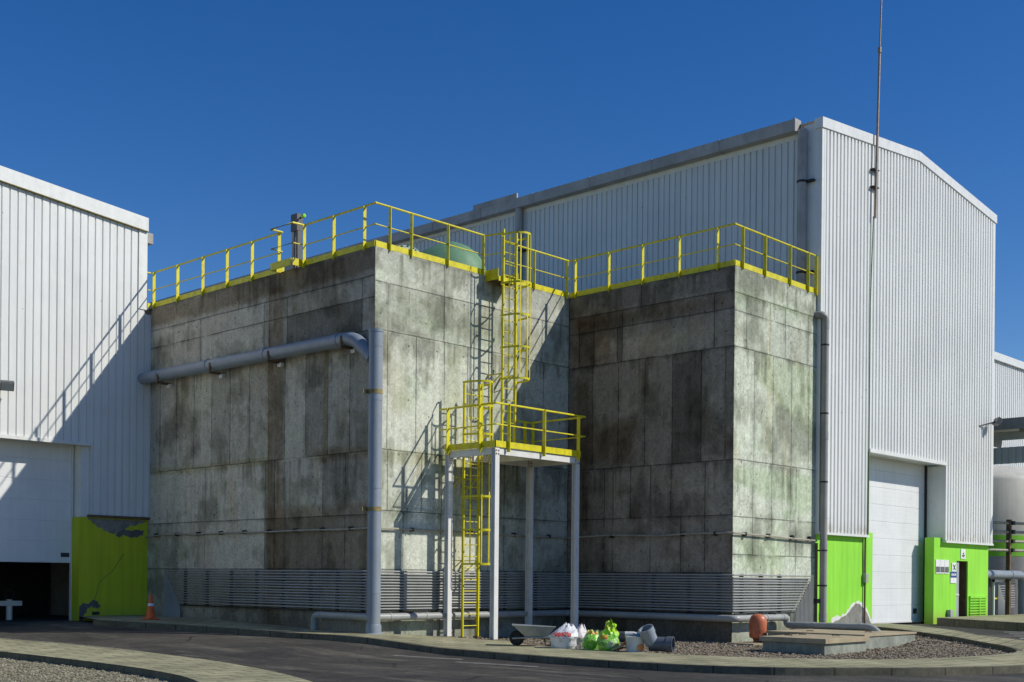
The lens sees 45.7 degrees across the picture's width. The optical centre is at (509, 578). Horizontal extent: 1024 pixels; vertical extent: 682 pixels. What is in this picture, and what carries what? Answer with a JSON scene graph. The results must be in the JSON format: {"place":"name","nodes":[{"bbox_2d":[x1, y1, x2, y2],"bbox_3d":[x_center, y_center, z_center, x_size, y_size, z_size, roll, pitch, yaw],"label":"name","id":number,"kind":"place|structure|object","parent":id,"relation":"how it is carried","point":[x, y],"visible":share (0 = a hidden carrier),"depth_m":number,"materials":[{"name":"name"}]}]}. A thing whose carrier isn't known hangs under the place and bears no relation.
{"place":"outdoors","nodes":[
{"label":"outdoors","id":0,"kind":"place"},
{"bbox_2d":[0,657,172,681],"bbox_3d":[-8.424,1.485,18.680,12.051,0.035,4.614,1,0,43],"label":"loose gravel","id":1,"kind":"structure","parent":0,"point":[70,677],"depth_m":19.19,"materials":[{"name":"grey gravel"}]},
{"bbox_2d":[0,638,311,681],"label":"pavement","id":2,"kind":"structure","parent":0,"point":[200,670],"depth_m":20.58,"materials":[{"name":"grey concrete"}]},
{"bbox_2d":[0,614,1023,681],"bbox_3d":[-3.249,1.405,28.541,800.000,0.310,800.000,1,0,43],"label":"road","id":3,"kind":"structure","parent":0,"point":[312,660],"depth_m":23.19,"materials":[{"name":"grey asphalt"}]},
{"bbox_2d":[0,589,21,619],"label":"pipe stand","id":4,"kind":"object","parent":3,"relation":"on","point":[10,603],"visible":0.93,"depth_m":34.76,"materials":[{"name":"white paint"}]},
{"bbox_2d":[0,638,142,652],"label":"kerb","id":5,"kind":"structure","parent":3,"relation":"on","point":[68,644],"depth_m":25.04,"materials":[{"name":"concrete"}]},
{"bbox_2d":[0,165,152,620],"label":"warehouse","id":6,"kind":"structure","parent":3,"relation":"on","point":[75,340],"depth_m":34.03,"materials":[{"name":"metal"}]},
{"bbox_2d":[0,380,13,390],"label":"floodlight","id":7,"kind":"object","parent":6,"relation":"attached to","point":[6,385],"visible":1,"depth_m":31.94,"materials":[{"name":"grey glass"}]},
{"bbox_2d":[0,439,70,562],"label":"sectional door","id":8,"kind":"structure","parent":6,"relation":"in","point":[35,477],"depth_m":33.50,"materials":[{"name":"white metal"}]},
{"bbox_2d":[0,651,197,681],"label":"kerb","id":9,"kind":"structure","parent":3,"relation":"on","point":[126,669],"depth_m":20.19,"materials":[{"name":"concrete"}]},
{"bbox_2d":[392,655,461,659],"bbox_3d":[-1.656,1.560,24.255,1.793,0.017,0.216,1,0,32],"label":"road marking","id":10,"kind":"object","parent":3,"relation":"on","point":[425,657],"visible":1,"depth_m":24.26,"materials":[{"name":"paint"}]},
{"bbox_2d":[139,246,816,642],"bbox_3d":[-5.491,-3.076,38.321,27.480,9.550,11.100,1,0,43],"label":"concrete tank","id":11,"kind":"object","parent":3,"relation":"on","point":[691,398],"visible":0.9,"depth_m":31.30,"materials":[{"name":"grey concrete"}]},
{"bbox_2d":[152,232,281,308],"bbox_3d":[-8.154,-8.379,33.250,6.330,1.106,0.113,1,0,43],"label":"guard rail","id":12,"kind":"object","parent":11,"relation":"on","point":[227,284],"visible":0.98,"depth_m":33.17,"materials":[{"name":"yellow metal"}]},
{"bbox_2d":[137,328,383,633],"bbox_3d":[-6.806,-2.337,31.715,10.541,7.247,0.550,1,0,43],"label":"drain pipe","id":13,"kind":"object","parent":11,"relation":"attached to","point":[370,352],"visible":0.97,"depth_m":28.21,"materials":[{"name":"grey plastic"}]},
{"bbox_2d":[270,213,305,272],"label":"slide gate","id":14,"kind":"structure","parent":11,"relation":"on","point":[296,223],"depth_m":30.68,"materials":[{"name":"grey metal"}]},
{"bbox_2d":[302,201,376,267],"bbox_3d":[-4.170,-8.342,29.494,2.780,1.106,0.113,1,0,43],"label":"guard rail","id":15,"kind":"object","parent":11,"relation":"on","point":[334,253],"visible":1,"depth_m":29.56,"materials":[{"name":"yellow metal"}]},
{"bbox_2d":[374,201,484,276],"bbox_3d":[-1.903,-8.321,29.872,0.113,1.106,3.660,1,0,43],"label":"guard rail","id":16,"kind":"object","parent":11,"relation":"on","point":[412,253],"visible":1,"depth_m":29.79,"materials":[{"name":"yellow metal"}]},
{"bbox_2d":[399,241,486,270],"bbox_3d":[-2.206,-8.848,35.717,3.083,2.095,2.233,1,0,-1],"label":"fibreglass vessel","id":17,"kind":"object","parent":11,"relation":"on","point":[462,256],"visible":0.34,"depth_m":34.91,"materials":[{"name":"green plastic"}]},
{"bbox_2d":[145,526,816,541],"bbox_3d":[-1.564,-1.172,31.197,19.140,0.145,5.957,1,0,8],"label":"wall pipe","id":18,"kind":"object","parent":11,"relation":"attached to","point":[682,534],"depth_m":31.23,"materials":[{"name":"grey metal"}]},
{"bbox_2d":[164,570,812,628],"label":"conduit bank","id":19,"kind":"structure","parent":11,"relation":"attached to","point":[803,610],"depth_m":31.12,"materials":[{"name":"grey metal"}]},
{"bbox_2d":[485,232,518,285],"bbox_3d":[-0.209,-8.229,31.354,0.535,1.254,0.760,1,0,43],"label":"gangway","id":20,"kind":"object","parent":11,"relation":"on","point":[491,275],"visible":0.8,"depth_m":31.15,"materials":[{"name":"metal"}]},
{"bbox_2d":[487,229,530,447],"bbox_3d":[0.029,-6.035,31.110,1.144,5.790,0.688,1,0,43],"label":"ladder","id":21,"kind":"object","parent":11,"relation":"attached to","point":[514,377],"visible":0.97,"depth_m":30.98,"materials":[{"name":"yellow metal"}]},
{"bbox_2d":[505,242,568,298],"bbox_3d":[0.745,-8.296,32.681,0.113,1.106,2.660,1,0,43],"label":"guard rail","id":22,"kind":"object","parent":11,"relation":"on","point":[534,285],"visible":0.76,"depth_m":32.93,"materials":[{"name":"yellow metal"}]},
{"bbox_2d":[311,609,880,630],"bbox_3d":[1.985,1.111,31.050,13.914,0.585,4.616,1,0,-6],"label":"waste pipe","id":23,"kind":"object","parent":11,"relation":"attached to","point":[411,615],"visible":0.95,"depth_m":30.43,"materials":[{"name":"grey plastic"}]},
{"bbox_2d":[570,223,736,298],"bbox_3d":[3.610,-8.270,31.807,5.370,1.106,0.113,1,0,43],"label":"guard rail","id":24,"kind":"object","parent":11,"relation":"on","point":[642,280],"visible":1,"depth_m":31.73,"materials":[{"name":"yellow metal"}]},
{"bbox_2d":[734,223,817,294],"bbox_3d":[6.947,-8.239,31.432,0.113,1.106,4.030,1,0,43],"label":"guard rail","id":25,"kind":"object","parent":11,"relation":"on","point":[766,273],"visible":1,"depth_m":31.54,"materials":[{"name":"yellow metal"}]},
{"bbox_2d":[457,661,538,666],"bbox_3d":[-0.261,1.582,22.528,1.989,0.001,0.211,1,0,36],"label":"road marking","id":26,"kind":"object","parent":3,"relation":"on","point":[498,664],"visible":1,"depth_m":22.47,"materials":[{"name":"paint"}]},
{"bbox_2d":[93,620,1023,675],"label":"kerb","id":27,"kind":"structure","parent":3,"relation":"on","point":[813,671],"depth_m":22.02,"materials":[{"name":"concrete"}]},
{"bbox_2d":[148,116,996,623],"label":"warehouse","id":28,"kind":"structure","parent":3,"relation":"on","point":[910,398],"depth_m":36.79,"materials":[{"name":"grey metal"}]},
{"bbox_2d":[814,311,829,622],"bbox_3d":[8.399,-2.905,32.817,0.397,8.666,0.262,1,0,22],"label":"downpipe","id":29,"kind":"object","parent":28,"relation":"attached to","point":[825,328],"visible":0.98,"depth_m":32.72,"materials":[{"name":"grey plastic"}]},
{"bbox_2d":[868,0,881,533],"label":"antenna mast","id":30,"kind":"object","parent":28,"relation":"attached to","point":[876,171],"visible":1,"depth_m":34.83,"materials":[{"name":"metal"}]},
{"bbox_2d":[869,456,924,623],"bbox_3d":[11.371,-1.219,37.019,0.032,5.150,5.760,1,0,43],"label":"sectional door","id":31,"kind":"structure","parent":28,"relation":"in","point":[896,488],"depth_m":37.73,"materials":[{"name":"white metal"}]},
{"bbox_2d":[935,560,939,573],"bbox_3d":[13.586,-0.394,38.543,0.024,0.440,0.315,1,0,43],"label":"notice","id":32,"kind":"object","parent":28,"relation":"attached to","point":[937,566],"visible":1,"depth_m":38.52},
{"bbox_2d":[940,560,944,573],"bbox_3d":[13.815,-0.392,38.787,0.024,0.440,0.315,1,0,43],"label":"notice","id":33,"kind":"object","parent":28,"relation":"attached to","point":[942,563],"visible":1,"depth_m":38.78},
{"bbox_2d":[944,560,948,573],"bbox_3d":[14.045,-0.389,39.031,0.024,0.440,0.315,1,0,43],"label":"notice","id":34,"kind":"object","parent":28,"relation":"attached to","point":[946,568],"visible":1,"depth_m":39.01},
{"bbox_2d":[950,571,956,582],"bbox_3d":[14.403,-0.054,39.409,0.030,0.375,0.447,1,0,43],"label":"notice","id":35,"kind":"object","parent":28,"relation":"attached to","point":[953,576],"visible":1,"depth_m":39.38,"materials":[{"name":"white paper"}]},
{"bbox_2d":[952,563,955,570],"bbox_3d":[14.436,-0.386,39.436,0.037,0.280,0.325,1,0,43],"label":"notice","id":36,"kind":"object","parent":28,"relation":"attached to","point":[953,566],"visible":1,"depth_m":39.40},
{"bbox_2d":[956,562,958,616],"bbox_3d":[14.545,0.375,39.686,0.090,1.920,0.616,1,0,43],"label":"door","id":37,"kind":"structure","parent":28,"relation":"in","point":[957,579],"depth_m":39.84,"materials":[{"name":"grey metal"}]},
{"bbox_2d":[960,549,965,558],"bbox_3d":[14.924,-0.821,39.958,0.026,0.320,0.366,1,0,43],"label":"notice","id":38,"kind":"object","parent":28,"relation":"attached to","point":[963,553],"visible":1,"depth_m":39.96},
{"bbox_2d":[979,417,1002,426],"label":"floodlight","id":39,"kind":"object","parent":28,"relation":"attached to","point":[997,421],"visible":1,"depth_m":40.68,"materials":[{"name":"grey metal"}]},
{"bbox_2d":[473,630,1011,658],"bbox_3d":[5.804,1.459,29.345,12.172,0.250,11.211,1,0,43],"label":"gravel bed","id":40,"kind":"object","parent":3,"relation":"on","point":[926,647],"visible":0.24,"depth_m":27.77,"materials":[{"name":"grey gravel"}]},
{"bbox_2d":[587,630,638,641],"bbox_3d":[2.364,1.421,30.114,1.915,0.296,0.294,1,0,40],"label":"pipe length","id":41,"kind":"object","parent":40,"relation":"on","point":[621,638],"visible":0.04,"depth_m":29.67,"materials":[{"name":"grey plastic"}]},
{"bbox_2d":[638,624,674,652],"bbox_3d":[2.966,1.201,24.615,0.705,0.573,0.457,1,0,18],"label":"pipe fitting","id":42,"kind":"object","parent":40,"relation":"on","point":[651,639],"visible":1,"depth_m":24.54,"materials":[{"name":"grey plastic"}]},
{"bbox_2d":[728,614,766,644],"bbox_3d":[5.919,1.265,29.342,0.700,0.840,1.200,1,0,43],"label":"pressure vessel","id":43,"kind":"object","parent":40,"relation":"on","point":[757,625],"visible":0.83,"depth_m":29.28,"materials":[{"name":"orange metal"}]},
{"bbox_2d":[759,634,868,654],"bbox_3d":[6.632,1.490,26.421,1.590,0.543,1.930,1,0,43],"label":"inspection chamber","id":44,"kind":"object","parent":40,"relation":"on","point":[817,644],"visible":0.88,"depth_m":25.85,"materials":[{"name":"concrete"}]},
{"bbox_2d":[813,543,819,621],"bbox_3d":[8.309,0.202,32.815,0.140,2.350,0.140,1,0,43],"label":"standpipe","id":45,"kind":"object","parent":40,"relation":"on","point":[815,600],"visible":0.78,"depth_m":32.81,"materials":[{"name":"metal"}]},
{"bbox_2d":[766,629,916,649],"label":"cover slab","id":46,"kind":"structure","parent":40,"relation":"on","point":[881,639],"depth_m":28.69,"materials":[{"name":"concrete"}]},
{"bbox_2d":[876,626,1022,652],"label":"kerb","id":47,"kind":"structure","parent":3,"relation":"on","point":[981,643],"depth_m":28.76,"materials":[{"name":"concrete"}]},
{"bbox_2d":[937,618,1023,630],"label":"kerb","id":48,"kind":"structure","parent":3,"relation":"on","point":[1001,625],"depth_m":35.38,"materials":[{"name":"concrete"}]},
{"bbox_2d":[941,465,1023,613],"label":"storage tank","id":49,"kind":"object","parent":3,"relation":"on","point":[1008,492],"visible":0.2,"depth_m":51.57,"materials":[{"name":"white metal"}]},
{"bbox_2d":[988,578,1015,614],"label":"conduit stand","id":50,"kind":"object","parent":3,"relation":"on","point":[1001,604],"visible":0.74,"depth_m":43.12,"materials":[{"name":"white paint"}]},
{"bbox_2d":[988,519,1023,614],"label":"pipe rack","id":51,"kind":"object","parent":3,"relation":"on","point":[1009,540],"visible":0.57,"depth_m":43.55,"materials":[{"name":"metal"}]},
{"bbox_2d":[988,570,1023,613],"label":"inlet pipe","id":52,"kind":"object","parent":51,"relation":"attached to","point":[1004,574],"visible":0.91,"depth_m":43.67,"materials":[{"name":"grey metal"}]},
{"bbox_2d":[993,351,1023,466],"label":"factory hall","id":53,"kind":"structure","parent":3,"relation":"on","point":[1008,387],"depth_m":66.69,"materials":[{"name":"white metal"}]},
{"bbox_2d":[927,417,1023,466],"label":"canopy","id":54,"kind":"object","parent":53,"relation":"attached to","point":[1009,429],"visible":0.23,"depth_m":43.91,"materials":[{"name":"grey metal"}]},
{"bbox_2d":[0,0,1023,361],"label":"sky","id":55,"kind":"structure","parent":0,"point":[216,123],"materials":[{"name":"blue"}]},
{"bbox_2d":[81,615,1023,666],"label":"pavement","id":56,"kind":"structure","parent":0,"point":[1014,658],"depth_m":24.60,"materials":[{"name":"grey concrete"}]},
{"bbox_2d":[141,594,159,619],"bbox_3d":[-9.464,0.735,32.001,0.360,0.670,0.360,1,0,43],"label":"traffic cone","id":57,"kind":"object","parent":56,"relation":"on","point":[150,613],"visible":1,"depth_m":31.93,"materials":[{"name":"orange plastic"}]},
{"bbox_2d":[439,402,585,640],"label":"access platform","id":58,"kind":"structure","parent":56,"relation":"on","point":[530,459],"depth_m":29.82,"materials":[{"name":"white paint"}]},
{"bbox_2d":[452,380,493,637],"bbox_3d":[-0.917,-1.702,30.150,1.144,6.343,0.688,1,0,43],"label":"ladder","id":59,"kind":"object","parent":58,"relation":"attached to","point":[479,464],"visible":0.83,"depth_m":30.00,"materials":[{"name":"metal"}]},
{"bbox_2d":[509,623,570,646],"bbox_3d":[0.669,1.217,26.530,1.361,0.519,0.551,1,0,0],"label":"wheelbarrow","id":60,"kind":"object","parent":56,"relation":"on","point":[521,634],"visible":0.88,"depth_m":26.33,"materials":[{"name":"grey metal"}]},
{"bbox_2d":[549,623,577,648],"bbox_3d":[1.165,1.199,25.824,0.643,0.544,0.535,1,0,10],"label":"sack","id":61,"kind":"object","parent":56,"relation":"on","point":[565,636],"visible":1,"depth_m":25.64,"materials":[{"name":"white plastic"}]},
{"bbox_2d":[575,624,586,647],"bbox_3d":[1.470,1.210,25.910,0.428,0.526,0.433,1,0,43],"label":"sack","id":62,"kind":"object","parent":56,"relation":"on","point":[581,630],"visible":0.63,"depth_m":25.77,"materials":[{"name":"white plastic"}]},
{"bbox_2d":[582,629,598,649],"bbox_3d":[1.711,1.264,25.458,0.396,0.424,0.356,1,0,5],"label":"sack","id":63,"kind":"object","parent":56,"relation":"on","point":[589,640],"visible":0.85,"depth_m":25.32,"materials":[{"name":"green plastic"}]},
{"bbox_2d":[597,619,618,650],"bbox_3d":[2.034,1.144,25.104,0.471,0.670,0.386,1,0,6],"label":"sack","id":64,"kind":"object","parent":56,"relation":"on","point":[607,639],"visible":0.98,"depth_m":24.99,"materials":[{"name":"green plastic"}]},
{"bbox_2d":[616,641,625,650],"bbox_3d":[2.387,1.352,24.941,0.377,0.276,0.271,1,0,17],"label":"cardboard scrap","id":65,"kind":"object","parent":56,"relation":"on","point":[623,643],"visible":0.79,"depth_m":24.89,"materials":[{"name":"cardboard"}]},
{"bbox_2d":[625,636,643,651],"bbox_3d":[2.567,1.329,24.819,0.415,0.310,0.410,1,0,43],"label":"bucket","id":66,"kind":"object","parent":56,"relation":"on","point":[635,643],"visible":0.9,"depth_m":24.66,"materials":[{"name":"plastic"}]},
{"bbox_2d":[625,631,636,635],"bbox_3d":[2.501,1.123,24.823,0.295,0.100,0.100,1,0,3],"label":"plastic bottle","id":67,"kind":"object","parent":66,"relation":"on","point":[630,633],"visible":1,"depth_m":24.79,"materials":[{"name":"plastic"}]},
{"bbox_2d":[935,614,1023,622],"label":"pavement","id":68,"kind":"structure","parent":0,"point":[1014,618],"depth_m":38.02,"materials":[{"name":"grey concrete"}]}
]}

